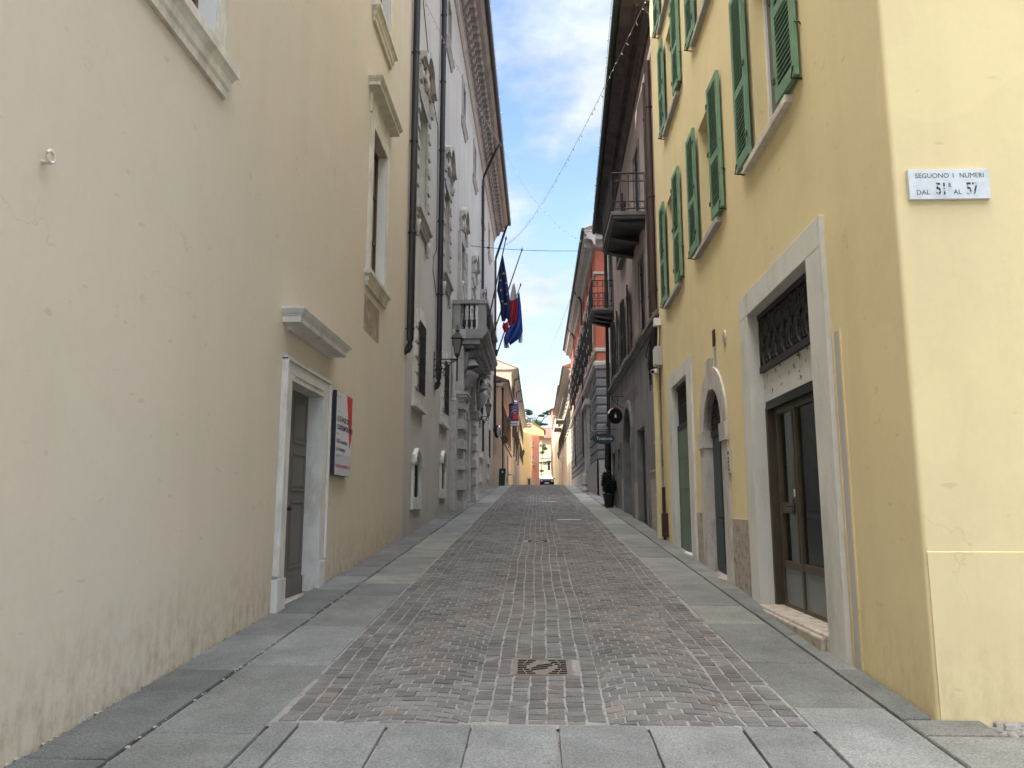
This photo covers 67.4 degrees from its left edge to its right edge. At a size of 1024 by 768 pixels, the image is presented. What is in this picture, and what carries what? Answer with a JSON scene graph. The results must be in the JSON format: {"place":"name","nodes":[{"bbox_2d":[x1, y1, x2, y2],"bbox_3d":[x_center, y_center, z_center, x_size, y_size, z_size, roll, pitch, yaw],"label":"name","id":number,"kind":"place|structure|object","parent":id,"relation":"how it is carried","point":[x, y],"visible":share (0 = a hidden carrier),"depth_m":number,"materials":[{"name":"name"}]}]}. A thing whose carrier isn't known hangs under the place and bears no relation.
{"place":"outdoors","nodes":[
{"label":"outdoors","id":0,"kind":"place"},
{"bbox_2d":[5,485,510,767],"bbox_3d":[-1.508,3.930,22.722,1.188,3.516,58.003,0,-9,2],"label":"pavement","id":1,"kind":"structure","parent":0,"point":[225,723],"depth_m":5.79,"materials":[{"name":"stone"}]},
{"bbox_2d":[4,535,429,766],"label":"wall foot grit","id":2,"kind":"structure","parent":1,"relation":"on","point":[79,723],"depth_m":5.63,"materials":[{"name":"grey gravel"}]},
{"bbox_2d":[499,468,505,485],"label":"litter bin","id":3,"kind":"object","parent":1,"relation":"on","point":[502,473],"visible":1,"depth_m":47.74,"materials":[{"name":"green plastic"}]},
{"bbox_2d":[266,485,815,730],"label":"road","id":4,"kind":"structure","parent":0,"point":[576,667],"depth_m":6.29,"materials":[{"name":"grey stone"}]},
{"bbox_2d":[526,540,549,542],"bbox_3d":[0.516,3.172,15.424,0.470,0.063,0.480,0,-9,2],"label":"drain grate","id":5,"kind":"object","parent":4,"relation":"on","point":[538,541],"visible":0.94,"depth_m":15.38,"materials":[{"name":"metal"}]},
{"bbox_2d":[511,659,572,675],"bbox_3d":[0.239,2.264,6.110,0.477,0.062,0.470,0,-9,2],"label":"drain grate","id":6,"kind":"object","parent":4,"relation":"on","point":[549,667],"visible":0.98,"depth_m":6.09,"materials":[{"name":"metal"}]},
{"bbox_2d":[539,443,550,480],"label":"climbing plant","id":7,"kind":"object","parent":4,"relation":"on","point":[542,452],"visible":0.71,"depth_m":146.26,"materials":[{"name":"green plant"}]},
{"bbox_2d":[538,475,554,484],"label":"parked car","id":8,"kind":"object","parent":4,"relation":"on","point":[546,479],"visible":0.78,"depth_m":92.95,"materials":[{"name":"blue paint"}]},
{"bbox_2d":[490,0,612,481],"label":"sky","id":9,"kind":"structure","parent":0,"point":[550,59],"materials":[{"name":"blue"}]},
{"bbox_2d":[229,720,1023,767],"bbox_3d":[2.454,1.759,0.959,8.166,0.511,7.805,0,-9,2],"label":"crossing pavement","id":10,"kind":"structure","parent":0,"point":[972,744],"depth_m":4.41,"materials":[{"name":"stone"}]},
{"bbox_2d":[993,721,1023,737],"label":"cobble strip","id":11,"kind":"object","parent":10,"relation":"on","point":[1010,729],"visible":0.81,"depth_m":4.69,"materials":[{"name":"grey stone"}]},
{"bbox_2d":[565,485,964,767],"bbox_3d":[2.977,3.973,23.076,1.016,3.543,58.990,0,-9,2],"label":"pavement","id":12,"kind":"structure","parent":0,"point":[852,716],"depth_m":6.02,"materials":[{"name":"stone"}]},
{"bbox_2d":[581,473,587,491],"bbox_3d":[3.684,5.006,38.896,0.340,0.970,0.331,0,-9,2],"label":"stone bollard","id":13,"kind":"object","parent":12,"relation":"on","point":[584,483],"visible":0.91,"depth_m":38.80,"materials":[{"name":"stone"}]},
{"bbox_2d":[603,424,610,505],"bbox_3d":[3.433,2.892,27.488,0.400,2.920,0.390,0,-9,2],"label":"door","id":14,"kind":"structure","parent":12,"relation":"on","point":[607,458],"depth_m":27.45,"materials":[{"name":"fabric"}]},
{"bbox_2d":[600,471,616,507],"bbox_3d":[3.315,3.603,26.256,0.589,1.248,0.577,0,-9,2],"label":"potted bush","id":15,"kind":"object","parent":12,"relation":"on","point":[608,484],"visible":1,"depth_m":26.12,"materials":[{"name":"green plant"}]},
{"bbox_3d":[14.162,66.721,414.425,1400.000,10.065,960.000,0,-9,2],"label":"ground","id":16,"kind":"structure","parent":0,"visible":0},
{"bbox_2d":[0,0,420,767],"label":"beige house","id":17,"kind":"structure","parent":16,"relation":"on","point":[206,270],"depth_m":6.33,"materials":[{"name":"paint"}]},
{"bbox_2d":[41,149,55,164],"bbox_3d":[-2.734,-1.333,4.511,0.071,0.089,0.088,0,-9,2],"label":"iron ring","id":18,"kind":"object","parent":17,"relation":"attached to","point":[48,160],"visible":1,"depth_m":4.50,"materials":[{"name":"white metal"}]},
{"bbox_2d":[146,0,239,98],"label":"window","id":19,"kind":"structure","parent":17,"relation":"in","point":[199,27],"depth_m":6.61,"materials":[{"name":"white stone"}]},
{"bbox_2d":[270,306,351,612],"bbox_3d":[-2.593,1.100,9.534,0.570,3.650,2.250,0,-9,2],"label":"door","id":20,"kind":"structure","parent":17,"relation":"in","point":[303,464],"depth_m":9.80,"materials":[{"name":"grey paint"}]},
{"bbox_2d":[330,390,352,476],"bbox_3d":[-2.474,0.746,11.215,0.061,1.190,0.964,0,-9,2],"label":"exhibition panel","id":21,"kind":"object","parent":17,"relation":"attached to","point":[342,431],"visible":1,"depth_m":11.04,"materials":[{"name":"white plastic"}]},
{"bbox_2d":[364,74,402,308],"bbox_3d":[-2.422,-3.381,14.030,0.440,3.710,2.040,0,-9,2],"label":"window","id":22,"kind":"structure","parent":17,"relation":"in","point":[385,123],"depth_m":14.41,"materials":[{"name":"beige stone"}]},
{"bbox_2d":[372,0,397,69],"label":"window","id":23,"kind":"structure","parent":17,"relation":"in","point":[382,10],"depth_m":14.55,"materials":[{"name":"beige stone"}]},
{"bbox_2d":[401,0,510,537],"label":"palace","id":24,"kind":"structure","parent":16,"relation":"on","point":[462,210],"depth_m":25.70,"materials":[{"name":"grey paint"}]},
{"bbox_2d":[410,448,423,509],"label":"cellar window","id":25,"kind":"structure","parent":24,"relation":"in","point":[417,464],"depth_m":18.11,"materials":[{"name":"grey stone"}]},
{"bbox_2d":[411,305,426,414],"bbox_3d":[-2.288,-0.591,18.615,0.273,2.490,1.760,0,-9,2],"label":"window","id":26,"kind":"structure","parent":24,"relation":"in","point":[417,400],"depth_m":18.22,"materials":[{"name":"grey stone"}]},
{"bbox_2d":[416,50,437,258],"bbox_3d":[-2.340,-5.923,19.470,0.590,5.170,2.100,0,-9,2],"label":"window","id":27,"kind":"structure","parent":24,"relation":"in","point":[428,95],"depth_m":19.76,"materials":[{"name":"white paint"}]},
{"bbox_2d":[439,451,447,498],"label":"cellar window","id":28,"kind":"structure","parent":24,"relation":"in","point":[443,460],"depth_m":23.18,"materials":[{"name":"grey stone"}]},
{"bbox_2d":[439,349,449,429],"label":"window","id":29,"kind":"structure","parent":24,"relation":"in","point":[443,421],"depth_m":23.26,"materials":[{"name":"grey stone"}]},
{"bbox_2d":[433,325,463,380],"bbox_3d":[-1.788,-0.872,21.480,0.847,1.610,0.332,0,-9,2],"label":"wall lantern","id":30,"kind":"object","parent":24,"relation":"attached to","point":[457,338],"depth_m":21.41,"materials":[{"name":"metal"}]},
{"bbox_2d":[443,145,456,308],"bbox_3d":[-2.168,-5.118,24.503,0.590,5.170,2.100,0,-9,2],"label":"window","id":31,"kind":"structure","parent":24,"relation":"in","point":[450,175],"depth_m":24.89,"materials":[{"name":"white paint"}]},
{"bbox_2d":[446,0,454,72],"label":"window","id":32,"kind":"structure","parent":24,"relation":"in","point":[449,38],"depth_m":25.65,"materials":[{"name":"white paint"}]},
{"bbox_2d":[424,0,500,145],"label":"light string","id":33,"kind":"object","parent":24,"relation":"attached to","point":[457,67],"visible":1,"depth_m":24.49,"materials":[{"name":"black"}]},
{"bbox_2d":[459,207,470,327],"bbox_3d":[-1.994,-4.260,29.578,0.590,5.260,2.100,0,-9,2],"label":"window","id":34,"kind":"structure","parent":24,"relation":"in","point":[464,220],"depth_m":30.22,"materials":[{"name":"white paint"}]},
{"bbox_2d":[461,74,468,142],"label":"window","id":35,"kind":"structure","parent":24,"relation":"in","point":[463,116],"depth_m":30.28,"materials":[{"name":"white paint"}]},
{"bbox_2d":[471,252,479,328],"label":"window","id":36,"kind":"structure","parent":24,"relation":"in","point":[475,270],"depth_m":34.68,"materials":[{"name":"white paint"}]},
{"bbox_2d":[472,138,478,194],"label":"window","id":37,"kind":"structure","parent":24,"relation":"in","point":[474,146],"depth_m":35.58,"materials":[{"name":"white paint"}]},
{"bbox_2d":[479,417,483,459],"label":"window","id":38,"kind":"structure","parent":24,"relation":"in","point":[481,421],"depth_m":38.62,"materials":[{"name":"grey wood"}]},
{"bbox_2d":[480,454,483,482],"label":"cellar window","id":39,"kind":"structure","parent":24,"relation":"in","point":[481,460],"depth_m":39.18,"materials":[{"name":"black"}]},
{"bbox_2d":[480,285,486,382],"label":"window","id":40,"kind":"structure","parent":24,"relation":"in","point":[482,291],"depth_m":39.55,"materials":[{"name":"white paint"}]},
{"bbox_2d":[480,397,491,426],"bbox_3d":[-1.325,1.405,37.920,0.657,1.562,0.349,0,-9,2],"label":"wall lantern","id":41,"kind":"object","parent":24,"relation":"attached to","point":[488,404],"depth_m":37.84,"materials":[{"name":"metal"}]},
{"bbox_2d":[487,423,490,465],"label":"window","id":42,"kind":"structure","parent":24,"relation":"in","point":[488,425],"depth_m":43.95,"materials":[{"name":"grey stone"}]},
{"bbox_2d":[487,311,492,398],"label":"window","id":43,"kind":"structure","parent":24,"relation":"in","point":[489,386],"depth_m":44.93,"materials":[{"name":"white paint"}]},
{"bbox_2d":[488,223,491,263],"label":"window","id":44,"kind":"structure","parent":24,"relation":"in","point":[489,255],"depth_m":45.93,"materials":[{"name":"white paint"}]},
{"bbox_2d":[494,425,500,437],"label":"traffic mirror","id":45,"kind":"object","parent":24,"relation":"attached to","point":[497,431],"visible":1,"depth_m":49.41,"materials":[{"name":"grey mirror"}]},
{"bbox_2d":[487,235,509,322],"bbox_3d":[-0.487,-3.732,27.122,0.860,3.201,0.280,0,-9,2],"label":"flag","id":46,"kind":"object","parent":24,"relation":"attached to","point":[503,292],"visible":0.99,"depth_m":27.07,"materials":[{"name":"blue fabric"}]},
{"bbox_2d":[490,2,510,214],"bbox_3d":[-0.601,-13.518,36.078,0.113,0.134,32.900,0,-9,2],"label":"gutter","id":47,"kind":"object","parent":24,"relation":"attached to","point":[500,107],"visible":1,"depth_m":37.06,"materials":[{"name":"metal"}]},
{"bbox_2d":[491,248,522,337],"bbox_3d":[-0.206,-3.537,29.607,1.255,3.601,0.294,0,-9,2],"label":"flag","id":48,"kind":"object","parent":24,"relation":"attached to","point":[513,312],"visible":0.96,"depth_m":29.46,"materials":[{"name":"red fabric"}]},
{"bbox_2d":[494,283,522,356],"bbox_3d":[-0.141,-2.737,32.392,1.190,3.201,0.268,0,-9,2],"label":"flag","id":49,"kind":"object","parent":24,"relation":"attached to","point":[514,333],"visible":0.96,"depth_m":32.29,"materials":[{"name":"blue fabric"}]},
{"bbox_2d":[505,0,645,244],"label":"light string","id":50,"kind":"object","parent":24,"relation":"attached to","point":[587,121],"visible":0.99,"depth_m":22.61,"materials":[{"name":"black"}]},
{"bbox_2d":[493,376,513,484],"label":"peach house","id":51,"kind":"structure","parent":16,"relation":"on","point":[502,456],"depth_m":50.76,"materials":[{"name":"paint"}]},
{"bbox_2d":[504,408,505,435],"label":"window","id":52,"kind":"structure","parent":51,"relation":"in","point":[504,408],"depth_m":56.26,"materials":[{"name":"white paint"}]},
{"bbox_2d":[509,398,519,425],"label":"hanging banner","id":53,"kind":"object","parent":51,"relation":"hanging from","point":[514,412],"visible":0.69,"depth_m":60.42,"materials":[{"name":"fabric"}]},
{"bbox_2d":[496,360,523,484],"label":"tall stone house","id":54,"kind":"structure","parent":16,"relation":"on","point":[507,371],"depth_m":74.51,"materials":[{"name":"paint"}]},
{"bbox_2d":[519,408,526,484],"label":"ochre terrace","id":55,"kind":"structure","parent":16,"relation":"on","point":[522,422],"depth_m":108.92,"materials":[{"name":"orange paint"}]},
{"bbox_2d":[523,423,531,484],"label":"yellow house","id":56,"kind":"structure","parent":16,"relation":"on","point":[527,456],"depth_m":126.72,"materials":[{"name":"paint"}]},
{"bbox_2d":[524,409,549,425],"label":"stone pine","id":57,"kind":"object","parent":16,"relation":"on","point":[537,422],"visible":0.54,"depth_m":178.60,"materials":[{"name":"green plant"}]},
{"bbox_2d":[530,420,545,484],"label":"salmon house","id":58,"kind":"structure","parent":16,"relation":"on","point":[538,432],"depth_m":130.83,"materials":[{"name":"paint"}]},
{"bbox_2d":[539,427,550,476],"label":"cream house","id":59,"kind":"structure","parent":16,"relation":"on","point":[546,455],"depth_m":149.57,"materials":[{"name":"paint"}]},
{"bbox_2d":[546,459,550,470],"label":"window","id":60,"kind":"structure","parent":59,"relation":"in","point":[548,467],"depth_m":149.35,"materials":[{"name":"white paint"}]},
{"bbox_2d":[549,408,554,476],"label":"pink chimney house","id":61,"kind":"structure","parent":16,"relation":"on","point":[551,412],"depth_m":128.31,"materials":[{"name":"paint"}]},
{"bbox_2d":[552,415,558,484],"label":"pale yellow house","id":62,"kind":"structure","parent":16,"relation":"on","point":[555,456],"depth_m":106.35,"materials":[{"name":"paint"}]},
{"bbox_2d":[553,385,564,484],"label":"orange house","id":63,"kind":"structure","parent":16,"relation":"on","point":[558,411],"depth_m":88.81,"materials":[{"name":"pink paint"}]},
{"bbox_2d":[557,363,571,484],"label":"cream house with white louvres","id":64,"kind":"structure","parent":16,"relation":"on","point":[563,389],"depth_m":69.30,"materials":[{"name":"paint"}]},
{"bbox_2d":[568,454,569,484],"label":"door","id":65,"kind":"structure","parent":64,"relation":"in","point":[569,454],"depth_m":66.45,"materials":[{"name":"white wood"}]},
{"bbox_2d":[563,225,611,497],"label":"red palazzo","id":66,"kind":"structure","parent":16,"relation":"on","point":[584,349],"depth_m":39.70,"materials":[{"name":"paint"}]},
{"bbox_2d":[569,373,572,411],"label":"window","id":67,"kind":"structure","parent":66,"relation":"in","point":[570,406],"depth_m":60.08,"materials":[{"name":"white paint"}]},
{"bbox_2d":[570,366,573,404],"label":"window","id":68,"kind":"structure","parent":66,"relation":"in","point":[571,380],"depth_m":56.85,"materials":[{"name":"white paint"}]},
{"bbox_2d":[572,358,576,400],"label":"window","id":69,"kind":"structure","parent":66,"relation":"in","point":[573,372],"depth_m":53.67,"materials":[{"name":"white paint"}]},
{"bbox_2d":[574,348,579,394],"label":"window","id":70,"kind":"structure","parent":66,"relation":"in","point":[577,389],"depth_m":50.59,"materials":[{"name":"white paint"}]},
{"bbox_2d":[577,338,581,386],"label":"window","id":71,"kind":"structure","parent":66,"relation":"in","point":[579,382],"depth_m":47.43,"materials":[{"name":"white paint"}]},
{"bbox_2d":[579,326,585,378],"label":"window","id":72,"kind":"structure","parent":66,"relation":"in","point":[582,369],"depth_m":44.29,"materials":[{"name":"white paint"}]},
{"bbox_2d":[583,312,588,369],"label":"window","id":73,"kind":"structure","parent":66,"relation":"in","point":[585,358],"depth_m":41.08,"materials":[{"name":"white paint"}]},
{"bbox_2d":[586,295,592,358],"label":"window","id":74,"kind":"structure","parent":66,"relation":"in","point":[589,335],"depth_m":37.86,"materials":[{"name":"white paint"}]},
{"bbox_2d":[591,384,593,432],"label":"window","id":75,"kind":"structure","parent":66,"relation":"in","point":[592,430],"depth_m":38.03,"materials":[{"name":"white paint"}]},
{"bbox_2d":[588,0,663,530],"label":"old dusty house","id":76,"kind":"structure","parent":16,"relation":"on","point":[624,220],"depth_m":20.85,"materials":[{"name":"paint"}]},
{"bbox_2d":[475,246,600,250],"bbox_3d":[0.940,-5.506,31.062,6.620,1.510,0.117,-6,-11,34],"label":"overhead cable","id":77,"kind":"object","parent":76,"relation":"attached to","point":[488,247],"visible":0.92,"depth_m":31.20,"materials":[{"name":"rubber"}]},
{"bbox_2d":[592,1,611,225],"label":"gutter","id":78,"kind":"object","parent":76,"relation":"attached to","point":[602,106],"visible":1,"depth_m":21.77,"materials":[{"name":"black metal"}]},
{"bbox_2d":[593,421,615,443],"bbox_3d":[3.213,1.610,26.610,0.855,0.951,0.053,0,-9,2],"label":"oval shop sign","id":79,"kind":"object","parent":76,"relation":"attached to","point":[603,438],"visible":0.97,"depth_m":26.55,"materials":[{"name":"metal"}]},
{"bbox_2d":[608,255,612,307],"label":"window","id":80,"kind":"structure","parent":76,"relation":"in","point":[610,269],"depth_m":28.51,"materials":[{"name":"brown wood"}]},
{"bbox_2d":[605,396,624,423],"bbox_3d":[3.240,0.802,23.949,0.621,0.883,0.186,1,-9,-7],"label":"round shop sign","id":81,"kind":"object","parent":76,"relation":"attached to","point":[615,415],"visible":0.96,"depth_m":23.92,"materials":[{"name":"black metal"}]},
{"bbox_2d":[612,447,617,507],"bbox_3d":[3.765,4.111,26.978,0.315,3.706,1.312,0,-9,2],"label":"door","id":82,"kind":"structure","parent":76,"relation":"in","point":[614,453],"depth_m":27.45,"materials":[{"name":"teal paint"}]},
{"bbox_2d":[611,311,619,382],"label":"window","id":83,"kind":"structure","parent":76,"relation":"in","point":[614,374],"depth_m":26.55,"materials":[{"name":"brown wood"}]},
{"bbox_2d":[617,443,621,509],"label":"door","id":84,"kind":"structure","parent":76,"relation":"in","point":[619,447],"depth_m":25.78,"materials":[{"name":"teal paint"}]},
{"bbox_2d":[616,193,625,269],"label":"window","id":85,"kind":"structure","parent":76,"relation":"in","point":[619,261],"depth_m":24.03,"materials":[{"name":"brown wood"}]},
{"bbox_2d":[620,285,632,367],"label":"window","id":86,"kind":"structure","parent":76,"relation":"in","point":[622,325],"depth_m":23.56,"materials":[{"name":"brown wood"}]},
{"bbox_2d":[622,400,634,517],"bbox_3d":[3.626,2.878,22.797,0.420,4.820,2.350,0,-9,2],"label":"archway door","id":87,"kind":"structure","parent":76,"relation":"in","point":[627,432],"depth_m":23.69,"materials":[{"name":"teal paint"}]},
{"bbox_2d":[632,138,640,210],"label":"window","id":88,"kind":"structure","parent":76,"relation":"in","point":[637,167],"depth_m":20.90,"materials":[{"name":"brown wood"}]},
{"bbox_2d":[635,247,646,344],"bbox_3d":[3.364,-2.235,19.799,0.310,2.270,1.280,0,-9,2],"label":"window","id":89,"kind":"structure","parent":76,"relation":"in","point":[642,267],"depth_m":19.97,"materials":[{"name":"brown wood"}]},
{"bbox_2d":[636,418,648,525],"bbox_3d":[3.519,2.896,19.799,0.315,3.836,1.782,0,-9,2],"label":"door","id":90,"kind":"structure","parent":76,"relation":"in","point":[641,429],"depth_m":20.48,"materials":[{"name":"grey stone"}]},
{"bbox_2d":[645,313,658,390],"bbox_3d":[3.170,-0.693,17.427,0.185,1.528,1.788,0,-9,2],"label":"cable tangle","id":91,"kind":"object","parent":76,"relation":"hanging from","point":[652,343],"visible":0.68,"depth_m":17.10,"materials":[{"name":"rubber"}]},
{"bbox_2d":[649,0,1023,724],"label":"yellow corner house","id":92,"kind":"structure","parent":16,"relation":"on","point":[853,400],"depth_m":6.14,"materials":[{"name":"paint"}]},
{"bbox_2d":[653,318,662,366],"bbox_3d":[3.114,-0.897,16.484,0.171,1.040,0.302,0,-9,2],"label":"junction box","id":93,"kind":"object","parent":92,"relation":"attached to","point":[657,357],"visible":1,"depth_m":16.32,"materials":[{"name":"grey plastic"}]},
{"bbox_2d":[652,0,668,38],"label":"window","id":94,"kind":"structure","parent":92,"relation":"in","point":[658,19],"depth_m":16.07,"materials":[{"name":"white paint"}]},
{"bbox_2d":[653,373,668,539],"bbox_3d":[3.106,1.439,16.051,0.150,3.570,0.414,2,-9,-11],"label":"yellow rainwater pipe","id":95,"kind":"object","parent":92,"relation":"attached to","point":[662,525],"visible":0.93,"depth_m":16.07,"materials":[{"name":"metal"}]},
{"bbox_2d":[657,0,681,139],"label":"window","id":96,"kind":"structure","parent":92,"relation":"in","point":[664,124],"depth_m":14.36,"materials":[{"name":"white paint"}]},
{"bbox_2d":[658,166,684,308],"bbox_3d":[3.158,-2.713,14.836,0.339,2.175,2.285,0,-9,2],"label":"window","id":97,"kind":"structure","parent":92,"relation":"in","point":[666,301],"depth_m":14.24,"materials":[{"name":"white paint"}]},
{"bbox_2d":[667,355,698,560],"bbox_3d":[3.253,1.520,13.881,0.470,3.685,2.395,0,-9,2],"label":"steel door","id":98,"kind":"structure","parent":92,"relation":"in","point":[680,383],"depth_m":14.16,"materials":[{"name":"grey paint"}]},
{"bbox_2d":[684,0,709,51],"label":"window","id":99,"kind":"structure","parent":92,"relation":"in","point":[692,30],"depth_m":12.33,"materials":[{"name":"green paint"}]},
{"bbox_2d":[685,70,726,259],"bbox_3d":[3.009,-3.171,11.652,0.343,2.115,2.285,0,-9,2],"label":"window","id":100,"kind":"structure","parent":92,"relation":"in","point":[712,107],"depth_m":11.06,"materials":[{"name":"white paint"}]},
{"bbox_2d":[712,329,716,366],"bbox_3d":[2.953,-0.520,11.210,0.022,0.550,0.160,0,-9,2],"label":"wall plaque","id":101,"kind":"object","parent":92,"relation":"attached to","point":[714,348],"depth_m":11.21,"materials":[{"name":"metal"}]},
{"bbox_2d":[697,358,734,584],"bbox_3d":[3.127,1.330,11.225,0.515,3.420,1.914,0,-9,2],"label":"arched door","id":102,"kind":"structure","parent":92,"relation":"in","point":[713,436],"depth_m":11.52,"materials":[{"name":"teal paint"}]},
{"bbox_2d":[722,330,725,344],"bbox_3d":[2.922,-0.638,10.571,0.025,0.220,0.150,0,-9,2],"label":"oval plaque","id":103,"kind":"object","parent":92,"relation":"attached to","point":[724,337],"visible":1,"depth_m":10.53,"materials":[{"name":"beige stone"}]},
{"bbox_2d":[727,450,731,472],"bbox_3d":[2.915,1.039,10.293,0.037,0.300,0.100,0,-9,2],"label":"intercom panel","id":104,"kind":"object","parent":92,"relation":"attached to","point":[729,458],"visible":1,"depth_m":10.25,"materials":[{"name":"metal"}]},
{"bbox_2d":[728,0,801,175],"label":"window","id":105,"kind":"structure","parent":92,"relation":"in","point":[779,16],"depth_m":8.95,"materials":[{"name":"white paint"}]},
{"bbox_2d":[738,215,852,664],"bbox_3d":[3.147,0.702,7.901,0.778,3.999,2.893,0,-9,2],"label":"shop door","id":106,"kind":"structure","parent":92,"relation":"in","point":[797,534],"depth_m":8.06,"materials":[{"name":"white stone"}]},
{"bbox_2d":[906,169,990,200],"bbox_3d":[3.064,-1.400,5.394,0.556,0.219,0.029,0,-9,2],"label":"street number plaque","id":107,"kind":"object","parent":92,"relation":"attached to","point":[951,184],"visible":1,"depth_m":5.38,"materials":[{"name":"stone"}]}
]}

